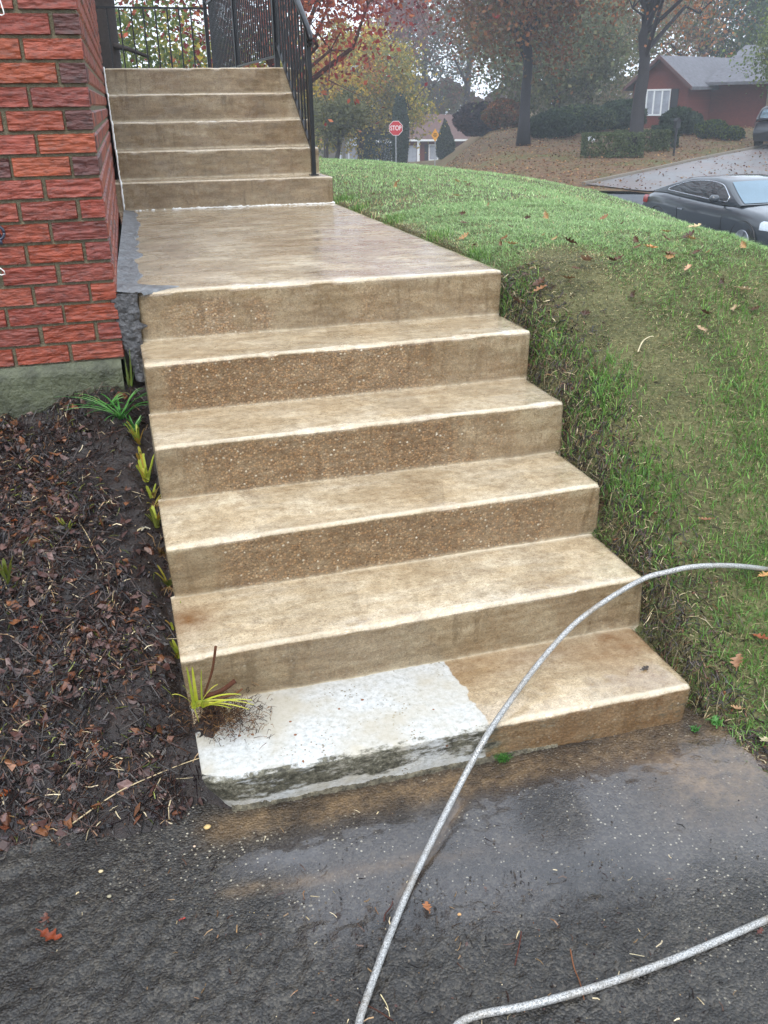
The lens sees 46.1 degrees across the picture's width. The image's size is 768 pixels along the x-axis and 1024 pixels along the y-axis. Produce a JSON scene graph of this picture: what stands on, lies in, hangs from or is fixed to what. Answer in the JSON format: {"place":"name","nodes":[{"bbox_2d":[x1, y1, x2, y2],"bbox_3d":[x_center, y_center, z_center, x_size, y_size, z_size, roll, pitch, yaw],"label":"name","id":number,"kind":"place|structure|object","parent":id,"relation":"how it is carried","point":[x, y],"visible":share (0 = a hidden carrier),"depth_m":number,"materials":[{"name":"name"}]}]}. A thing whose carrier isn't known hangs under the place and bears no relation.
{"place":"outdoors","nodes":[
{"label":"outdoors","id":0,"kind":"place"},
{"bbox_2d":[0,707,767,1023],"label":"path","id":1,"kind":"structure","parent":0,"point":[78,975],"depth_m":2.24,"materials":[{"name":"asphalt"}]},
{"bbox_2d":[39,912,49,927],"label":"oak leaf","id":2,"kind":"object","parent":1,"relation":"on","point":[45,917],"visible":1,"depth_m":2.18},
{"bbox_2d":[36,928,62,940],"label":"oak leaf","id":3,"kind":"object","parent":1,"relation":"on","point":[46,934],"visible":1,"depth_m":2.14,"materials":[{"name":"plant"}]},
{"bbox_2d":[358,1001,393,1020],"bbox_3d":[-0.017,1.087,1.964,0.089,0.005,0.006,13,28,28],"label":"twig","id":4,"kind":"object","parent":1,"relation":"on","point":[359,1002],"visible":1,"depth_m":1.96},
{"bbox_2d":[383,901,392,921],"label":"twig","id":5,"kind":"object","parent":1,"relation":"on","point":[387,911],"visible":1,"depth_m":2.20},
{"bbox_2d":[35,743,765,1023],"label":"path grit","id":6,"kind":"object","parent":1,"relation":"on","point":[466,944],"visible":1,"depth_m":2.15,"materials":[{"name":"gravel"}]},
{"bbox_2d":[422,901,431,913],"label":"oak leaf","id":7,"kind":"object","parent":1,"relation":"on","point":[426,906],"visible":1,"depth_m":2.21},
{"bbox_2d":[493,752,515,763],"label":"weed","id":8,"kind":"object","parent":1,"relation":"on","point":[504,757],"visible":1,"depth_m":2.70,"materials":[{"name":"green plant"}]},
{"bbox_2d":[514,931,521,965],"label":"twig","id":9,"kind":"object","parent":1,"relation":"on","point":[518,949],"visible":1,"depth_m":2.10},
{"bbox_2d":[355,563,767,1023],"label":"pressure hose","id":10,"kind":"object","parent":1,"relation":"on","point":[470,1017],"visible":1,"depth_m":2.14,"materials":[{"name":"rubber"}]},
{"bbox_2d":[570,949,584,999],"bbox_3d":[0.435,1.043,2.038,0.006,0.004,0.132,-2,24,-2],"label":"twig","id":11,"kind":"object","parent":1,"relation":"on","point":[575,970],"visible":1,"depth_m":2.05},
{"bbox_2d":[690,725,700,732],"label":"weed","id":12,"kind":"object","parent":1,"relation":"on","point":[695,729],"visible":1,"depth_m":2.81,"materials":[{"name":"green plant"}]},
{"bbox_2d":[705,714,724,728],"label":"weed","id":13,"kind":"object","parent":1,"relation":"on","point":[715,720],"visible":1,"depth_m":2.83,"materials":[{"name":"green plant"}]},
{"bbox_2d":[114,0,756,122],"label":"sky","id":14,"kind":"structure","parent":0,"point":[315,15],"materials":[{"name":"white"}]},
{"bbox_2d":[123,110,767,632],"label":"ground","id":15,"kind":"structure","parent":0,"point":[525,160],"depth_m":39.67,"materials":[{"name":"soil"}]},
{"bbox_2d":[0,0,126,419],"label":"brick house","id":16,"kind":"structure","parent":15,"relation":"on","point":[60,333],"depth_m":3.30,"materials":[{"name":"brick"}]},
{"bbox_2d":[0,226,5,244],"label":"wall hook","id":17,"kind":"object","parent":16,"relation":"attached to","point":[3,234],"depth_m":3.21,"materials":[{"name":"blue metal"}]},
{"bbox_2d":[0,382,231,860],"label":"soil bed","id":18,"kind":"object","parent":15,"relation":"on","point":[208,795],"visible":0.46,"depth_m":2.81,"materials":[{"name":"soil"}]},
{"bbox_2d":[0,824,8,831],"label":"oak leaf","id":19,"kind":"object","parent":18,"relation":"on","point":[5,827],"visible":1,"depth_m":2.41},
{"bbox_2d":[0,556,12,584],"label":"lily plant","id":20,"kind":"object","parent":18,"relation":"on","point":[3,571],"visible":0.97,"depth_m":2.88,"materials":[{"name":"green plant"}]},
{"bbox_2d":[55,517,74,533],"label":"lily plant","id":21,"kind":"object","parent":18,"relation":"on","point":[63,523],"visible":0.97,"depth_m":3.07,"materials":[{"name":"green plant"}]},
{"bbox_2d":[87,734,99,750],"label":"oak leaf","id":22,"kind":"object","parent":18,"relation":"on","point":[96,744],"visible":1,"depth_m":2.59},
{"bbox_2d":[92,750,109,759],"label":"oak leaf","id":23,"kind":"object","parent":18,"relation":"on","point":[105,754],"visible":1,"depth_m":2.58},
{"bbox_2d":[59,388,148,421],"bbox_3d":[-1.043,-0.398,3.400,0.368,0.118,0.309,-8,25,-15],"label":"lily plant","id":24,"kind":"object","parent":18,"relation":"on","point":[119,415],"visible":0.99,"depth_m":3.42,"materials":[{"name":"green plant"}]},
{"bbox_2d":[84,392,123,407],"bbox_3d":[-1.074,-0.424,3.473,0.157,0.045,0.112,-8,25,-15],"label":"lily plant","id":25,"kind":"object","parent":18,"relation":"on","point":[116,398],"visible":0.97,"depth_m":3.48,"materials":[{"name":"green plant"}]},
{"bbox_2d":[124,349,134,386],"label":"lily plant","id":26,"kind":"object","parent":18,"relation":"on","point":[130,382],"visible":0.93,"depth_m":3.58,"materials":[{"name":"green plant"}]},
{"bbox_2d":[122,414,142,430],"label":"lily plant","id":27,"kind":"object","parent":18,"relation":"on","point":[138,421],"visible":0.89,"depth_m":3.42,"materials":[{"name":"green plant"}]},
{"bbox_2d":[124,421,143,444],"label":"lily plant","id":28,"kind":"object","parent":18,"relation":"on","point":[136,436],"visible":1,"depth_m":3.37,"materials":[{"name":"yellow plant"}]},
{"bbox_2d":[72,758,198,823],"bbox_3d":[-0.689,0.770,2.532,0.382,0.087,0.033,-13,27,-24],"label":"twig","id":29,"kind":"object","parent":18,"relation":"on","point":[131,785],"visible":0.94,"depth_m":2.52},
{"bbox_2d":[136,447,144,459],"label":"lily plant","id":30,"kind":"object","parent":18,"relation":"on","point":[137,455],"visible":0.43,"depth_m":3.32,"materials":[{"name":"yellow plant"}]},
{"bbox_2d":[136,453,153,481],"bbox_3d":[-0.868,-0.158,3.269,0.059,0.103,0.063,6,25,14],"label":"lily plant","id":31,"kind":"object","parent":18,"relation":"on","point":[142,469],"visible":1,"depth_m":3.27,"materials":[{"name":"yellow plant"}]},
{"bbox_2d":[146,484,158,498],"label":"lily plant","id":32,"kind":"object","parent":18,"relation":"on","point":[152,494],"visible":1,"depth_m":3.24,"materials":[{"name":"green plant"}]},
{"bbox_2d":[145,505,160,527],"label":"lily plant","id":33,"kind":"object","parent":18,"relation":"on","point":[155,518],"visible":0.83,"depth_m":3.14,"materials":[{"name":"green plant"}]},
{"bbox_2d":[147,494,160,510],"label":"lily plant","id":34,"kind":"object","parent":18,"relation":"on","point":[155,504],"visible":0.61,"depth_m":3.22,"materials":[{"name":"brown plant"}]},
{"bbox_2d":[157,546,166,557],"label":"lily plant","id":35,"kind":"object","parent":18,"relation":"on","point":[161,552],"visible":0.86,"depth_m":3.09,"materials":[{"name":"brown plant"}]},
{"bbox_2d":[155,565,172,593],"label":"lily plant","id":36,"kind":"object","parent":18,"relation":"on","point":[168,584],"visible":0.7,"depth_m":3.01,"materials":[{"name":"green plant"}]},
{"bbox_2d":[165,601,180,630],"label":"lily plant","id":37,"kind":"object","parent":18,"relation":"on","point":[171,625],"visible":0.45,"depth_m":2.90,"materials":[{"name":"green plant"}]},
{"bbox_2d":[169,639,179,658],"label":"lily plant","id":38,"kind":"object","parent":18,"relation":"on","point":[175,649],"visible":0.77,"depth_m":2.85,"materials":[{"name":"green plant"}]},
{"bbox_2d":[144,646,273,745],"bbox_3d":[-0.470,0.497,2.596,0.407,0.256,0.309,11,27,24],"label":"lily plant","id":39,"kind":"object","parent":18,"relation":"on","point":[205,702],"visible":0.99,"depth_m":2.59,"materials":[{"name":"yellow plant"}]},
{"bbox_2d":[94,0,146,292],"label":"old tree","id":40,"kind":"object","parent":15,"relation":"on","point":[104,42],"visible":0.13,"depth_m":12.03,"materials":[{"name":"brown plant"}]},
{"bbox_2d":[115,0,241,67],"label":"broadleaf tree","id":41,"kind":"object","parent":15,"relation":"on","point":[164,54],"visible":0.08,"depth_m":25.20,"materials":[{"name":"green plant"}]},
{"bbox_2d":[115,0,338,157],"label":"broadleaf tree","id":42,"kind":"object","parent":15,"relation":"on","point":[200,57],"visible":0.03,"depth_m":32.92,"materials":[{"name":"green plant"}]},
{"bbox_2d":[116,0,499,125],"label":"broadleaf tree","id":43,"kind":"object","parent":15,"relation":"on","point":[307,5],"visible":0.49,"depth_m":22.42,"materials":[{"name":"red plant"}]},
{"bbox_2d":[280,11,400,158],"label":"broadleaf tree","id":44,"kind":"object","parent":15,"relation":"on","point":[339,81],"visible":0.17,"depth_m":55.05,"materials":[{"name":"yellow plant"}]},
{"bbox_2d":[300,84,388,158],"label":"broadleaf tree","id":45,"kind":"object","parent":15,"relation":"on","point":[344,115],"visible":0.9,"depth_m":46.79,"materials":[{"name":"green plant"}]},
{"bbox_2d":[340,138,357,159],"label":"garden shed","id":46,"kind":"structure","parent":15,"relation":"on","point":[349,156],"depth_m":85.53,"materials":[{"name":"white"}]},
{"bbox_2d":[341,147,356,159],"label":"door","id":47,"kind":"structure","parent":46,"relation":"in","point":[353,152],"depth_m":85.54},
{"bbox_2d":[340,65,357,158],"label":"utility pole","id":48,"kind":"object","parent":15,"relation":"on","point":[343,151],"visible":0.2,"depth_m":59.24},
{"bbox_2d":[356,120,375,159],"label":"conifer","id":49,"kind":"object","parent":15,"relation":"on","point":[372,129],"visible":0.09,"depth_m":73.70,"materials":[{"name":"green plant"}]},
{"bbox_2d":[297,15,449,160],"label":"broadleaf tree","id":50,"kind":"object","parent":15,"relation":"on","point":[398,76],"visible":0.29,"depth_m":69.11,"materials":[{"name":"yellow plant"}]},
{"bbox_2d":[363,133,393,161],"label":"hedge","id":51,"kind":"object","parent":15,"relation":"on","point":[375,137],"visible":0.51,"depth_m":70.17,"materials":[{"name":"green plant"}]},
{"bbox_2d":[375,140,391,160],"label":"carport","id":52,"kind":"object","parent":15,"relation":"on","point":[382,149],"visible":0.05,"depth_m":93.47,"materials":[{"name":"glass"}]},
{"bbox_2d":[350,0,435,160],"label":"broadleaf tree","id":53,"kind":"object","parent":15,"relation":"on","point":[395,14],"visible":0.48,"depth_m":87.11,"materials":[{"name":"red plant"}]},
{"bbox_2d":[389,121,402,161],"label":"stop sign","id":54,"kind":"object","parent":15,"relation":"on","point":[395,128],"visible":1,"depth_m":49.74,"materials":[{"name":"metal"}]},
{"bbox_2d":[103,67,689,811],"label":"concrete staircase","id":55,"kind":"structure","parent":15,"relation":"on","point":[387,561],"depth_m":3.21,"materials":[{"name":"concrete"}]},
{"bbox_2d":[95,0,211,67],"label":"iron railing","id":56,"kind":"object","parent":55,"relation":"on","point":[205,16],"visible":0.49,"depth_m":10.84,"materials":[{"name":"metal"}]},
{"bbox_2d":[205,0,279,67],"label":"iron railing","id":57,"kind":"object","parent":55,"relation":"on","point":[218,53],"visible":0.82,"depth_m":8.82,"materials":[{"name":"metal"}]},
{"bbox_2d":[274,0,318,175],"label":"iron railing","id":58,"kind":"object","parent":55,"relation":"on","point":[309,121],"visible":1,"depth_m":6.49,"materials":[{"name":"metal"}]},
{"bbox_2d":[391,92,409,162],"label":"conifer","id":59,"kind":"object","parent":15,"relation":"on","point":[399,112],"visible":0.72,"depth_m":66.01,"materials":[{"name":"green plant"}]},
{"bbox_2d":[363,0,484,113],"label":"broadleaf tree","id":60,"kind":"object","parent":15,"relation":"on","point":[440,68],"visible":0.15,"depth_m":98.69,"materials":[{"name":"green plant"}]},
{"bbox_2d":[431,129,438,164],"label":"warning sign","id":61,"kind":"object","parent":15,"relation":"on","point":[435,135],"visible":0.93,"depth_m":60.90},
{"bbox_2d":[407,114,470,161],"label":"porch house","id":62,"kind":"structure","parent":15,"relation":"on","point":[460,138],"depth_m":87.83,"materials":[{"name":"grey"}]},
{"bbox_2d":[408,146,416,161],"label":"door","id":63,"kind":"structure","parent":62,"relation":"in","point":[412,154],"depth_m":88.21,"materials":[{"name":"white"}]},
{"bbox_2d":[429,144,438,159],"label":"window","id":64,"kind":"structure","parent":62,"relation":"in","point":[431,146],"depth_m":87.65,"materials":[{"name":"white glass"}]},
{"bbox_2d":[436,118,455,159],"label":"conifer","id":65,"kind":"object","parent":15,"relation":"on","point":[445,147],"visible":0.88,"depth_m":77.14,"materials":[{"name":"green plant"}]},
{"bbox_2d":[378,0,517,112],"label":"broadleaf tree","id":66,"kind":"object","parent":15,"relation":"on","point":[468,89],"visible":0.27,"depth_m":92.91,"materials":[{"name":"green plant"}]},
{"bbox_2d":[302,74,636,154],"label":"distant wood","id":67,"kind":"object","parent":15,"relation":"on","point":[446,105],"visible":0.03,"depth_m":98.27,"materials":[{"name":"green plant"}]},
{"bbox_2d":[451,101,497,136],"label":"shrub","id":68,"kind":"object","parent":15,"relation":"on","point":[466,121],"visible":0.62,"depth_m":59.32,"materials":[{"name":"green plant"}]},
{"bbox_2d":[480,97,519,129],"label":"shrub","id":69,"kind":"object","parent":15,"relation":"on","point":[494,115],"visible":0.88,"depth_m":55.55,"materials":[{"name":"brown plant"}]},
{"bbox_2d":[424,0,638,145],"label":"broadleaf tree","id":70,"kind":"object","parent":15,"relation":"on","point":[528,16],"visible":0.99,"depth_m":41.80,"materials":[{"name":"brown plant"}]},
{"bbox_2d":[530,109,583,138],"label":"shrub","id":71,"kind":"object","parent":15,"relation":"on","point":[550,124],"visible":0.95,"depth_m":46.43,"materials":[{"name":"green plant"}]},
{"bbox_2d":[442,0,671,116],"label":"broadleaf tree","id":72,"kind":"object","parent":15,"relation":"on","point":[599,66],"visible":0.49,"depth_m":55.56,"materials":[{"name":"green plant"}]},
{"bbox_2d":[539,104,620,132],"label":"shrub","id":73,"kind":"object","parent":15,"relation":"on","point":[593,116],"visible":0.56,"depth_m":48.66,"materials":[{"name":"green plant"}]},
{"bbox_2d":[447,126,767,189],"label":"yard leaves","id":74,"kind":"object","parent":15,"relation":"on","point":[576,165],"visible":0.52,"depth_m":38.37,"materials":[{"name":"brown plant"}]},
{"bbox_2d":[579,131,645,157],"bbox_3d":[9.818,-15.805,38.810,2.715,1.073,1.528,4,25,11],"label":"hedge","id":75,"kind":"object","parent":15,"relation":"on","point":[613,153],"visible":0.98,"depth_m":38.33,"materials":[{"name":"green plant"}]},
{"bbox_2d":[505,0,740,105],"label":"broadleaf tree","id":76,"kind":"object","parent":15,"relation":"on","point":[661,28],"visible":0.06,"depth_m":65.86,"materials":[{"name":"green plant"}]},
{"bbox_2d":[600,98,647,129],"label":"shrub","id":77,"kind":"object","parent":15,"relation":"on","point":[622,108],"visible":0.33,"depth_m":49.97,"materials":[{"name":"green plant"}]},
{"bbox_2d":[614,129,671,151],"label":"hedge","id":78,"kind":"object","parent":15,"relation":"on","point":[666,136],"visible":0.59,"depth_m":40.16,"materials":[{"name":"green plant"}]},
{"bbox_2d":[556,0,761,154],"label":"broadleaf tree","id":79,"kind":"object","parent":15,"relation":"on","point":[650,8],"visible":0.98,"depth_m":38.03,"materials":[{"name":"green plant"}]},
{"bbox_2d":[649,125,680,147],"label":"hedge","id":80,"kind":"object","parent":15,"relation":"on","point":[670,127],"visible":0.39,"depth_m":41.27,"materials":[{"name":"green plant"}]},
{"bbox_2d":[581,144,767,185],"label":"kerb","id":81,"kind":"structure","parent":15,"relation":"on","point":[588,182],"depth_m":34.77,"materials":[{"name":"concrete"}]},
{"bbox_2d":[672,118,680,155],"bbox_3d":[12.400,-15.947,38.330,0.260,1.500,0.260,-8,25,-15],"label":"yard post","id":82,"kind":"object","parent":15,"relation":"on","point":[677,123],"visible":1,"depth_m":38.17,"materials":[{"name":"metal"}]},
{"bbox_2d":[658,106,703,135],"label":"shrub","id":83,"kind":"object","parent":15,"relation":"on","point":[689,117],"visible":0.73,"depth_m":45.91,"materials":[{"name":"green plant"}]},
{"bbox_2d":[626,0,762,91],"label":"broadleaf tree","id":84,"kind":"object","parent":15,"relation":"on","point":[694,49],"visible":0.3,"depth_m":72.06,"materials":[{"name":"green plant"}]},
{"bbox_2d":[622,45,767,127],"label":"brick house","id":85,"kind":"structure","parent":15,"relation":"on","point":[696,84],"depth_m":51.00,"materials":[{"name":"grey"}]},
{"bbox_2d":[645,89,670,115],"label":"window","id":86,"kind":"structure","parent":85,"relation":"in","point":[657,100],"depth_m":51.75,"materials":[{"name":"white glass"}]},
{"bbox_2d":[693,119,727,138],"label":"shrub","id":87,"kind":"object","parent":15,"relation":"on","point":[708,129],"visible":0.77,"depth_m":44.16,"materials":[{"name":"green plant"}]},
{"bbox_2d":[672,0,767,57],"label":"broadleaf tree","id":88,"kind":"object","parent":15,"relation":"on","point":[753,7],"visible":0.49,"depth_m":68.55,"materials":[{"name":"green plant"}]},
{"bbox_2d":[718,125,745,140],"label":"shrub","id":89,"kind":"object","parent":15,"relation":"on","point":[731,132],"visible":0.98,"depth_m":43.14,"materials":[{"name":"green plant"}]},
{"bbox_2d":[717,2,767,97],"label":"broadleaf tree","id":90,"kind":"object","parent":15,"relation":"on","point":[763,44],"visible":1,"depth_m":40.66,"materials":[{"name":"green plant"}]},
{"bbox_2d":[319,157,767,771],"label":"lawn","id":91,"kind":"structure","parent":0,"point":[665,377],"depth_m":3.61,"materials":[{"name":"plant"}]},
{"bbox_2d":[529,277,544,285],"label":"oak leaf","id":92,"kind":"object","parent":91,"relation":"on","point":[537,282],"visible":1,"depth_m":3.92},
{"bbox_2d":[530,285,546,292],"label":"oak leaf","id":93,"kind":"object","parent":91,"relation":"on","point":[540,287],"visible":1,"depth_m":3.89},
{"bbox_2d":[562,235,576,243],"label":"oak leaf","id":94,"kind":"object","parent":91,"relation":"on","point":[570,240],"visible":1,"depth_m":4.23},
{"bbox_2d":[579,309,590,315],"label":"oak leaf","id":95,"kind":"object","parent":91,"relation":"on","point":[583,312],"visible":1,"depth_m":3.75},
{"bbox_2d":[581,254,593,260],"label":"oak leaf","id":96,"kind":"object","parent":91,"relation":"on","point":[587,258],"visible":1,"depth_m":3.96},
{"bbox_2d":[499,260,767,771],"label":"bank thatch","id":97,"kind":"object","parent":91,"relation":"on","point":[724,692],"visible":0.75,"depth_m":3.26,"materials":[{"name":"plant"}]},
{"bbox_2d":[632,234,638,242],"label":"oak leaf","id":98,"kind":"object","parent":91,"relation":"on","point":[635,239],"visible":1,"depth_m":4.29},
{"bbox_2d":[679,230,694,238],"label":"oak leaf","id":99,"kind":"object","parent":91,"relation":"on","point":[690,233],"visible":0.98,"depth_m":4.38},
{"bbox_2d":[697,325,707,331],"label":"oak leaf","id":100,"kind":"object","parent":91,"relation":"on","point":[701,328],"visible":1,"depth_m":3.74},
{"bbox_2d":[730,653,742,669],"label":"oak leaf","id":101,"kind":"object","parent":91,"relation":"on","point":[736,662],"visible":1,"depth_m":2.93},
{"bbox_2d":[739,240,746,247],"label":"oak leaf","id":102,"kind":"object","parent":91,"relation":"on","point":[743,244],"visible":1,"depth_m":4.25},
{"bbox_2d":[733,286,757,289],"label":"oak leaf","id":103,"kind":"object","parent":91,"relation":"on","point":[741,287],"visible":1,"depth_m":3.91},
{"bbox_2d":[753,633,767,638],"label":"oak leaf","id":104,"kind":"object","parent":91,"relation":"on","point":[763,636],"visible":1,"depth_m":2.99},
{"bbox_2d":[757,571,767,576],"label":"oak leaf","id":105,"kind":"object","parent":91,"relation":"on","point":[762,575],"visible":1,"depth_m":3.10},
{"bbox_2d":[600,191,648,204],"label":"road","id":106,"kind":"structure","parent":0,"point":[636,198],"depth_m":28.23,"materials":[{"name":"asphalt"}]},
{"bbox_2d":[642,174,767,246],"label":"coupe","id":107,"kind":"object","parent":106,"relation":"on","point":[736,204],"visible":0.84,"depth_m":17.51,"materials":[{"name":"paint"}]},
{"bbox_2d":[590,146,767,190],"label":"driveway","id":108,"kind":"structure","parent":0,"point":[683,170],"depth_m":33.57,"materials":[{"name":"concrete"}]},
{"bbox_2d":[753,106,767,145],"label":"suv","id":109,"kind":"object","parent":108,"relation":"on","point":[760,133],"visible":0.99,"depth_m":39.05,"materials":[{"name":"paint"}]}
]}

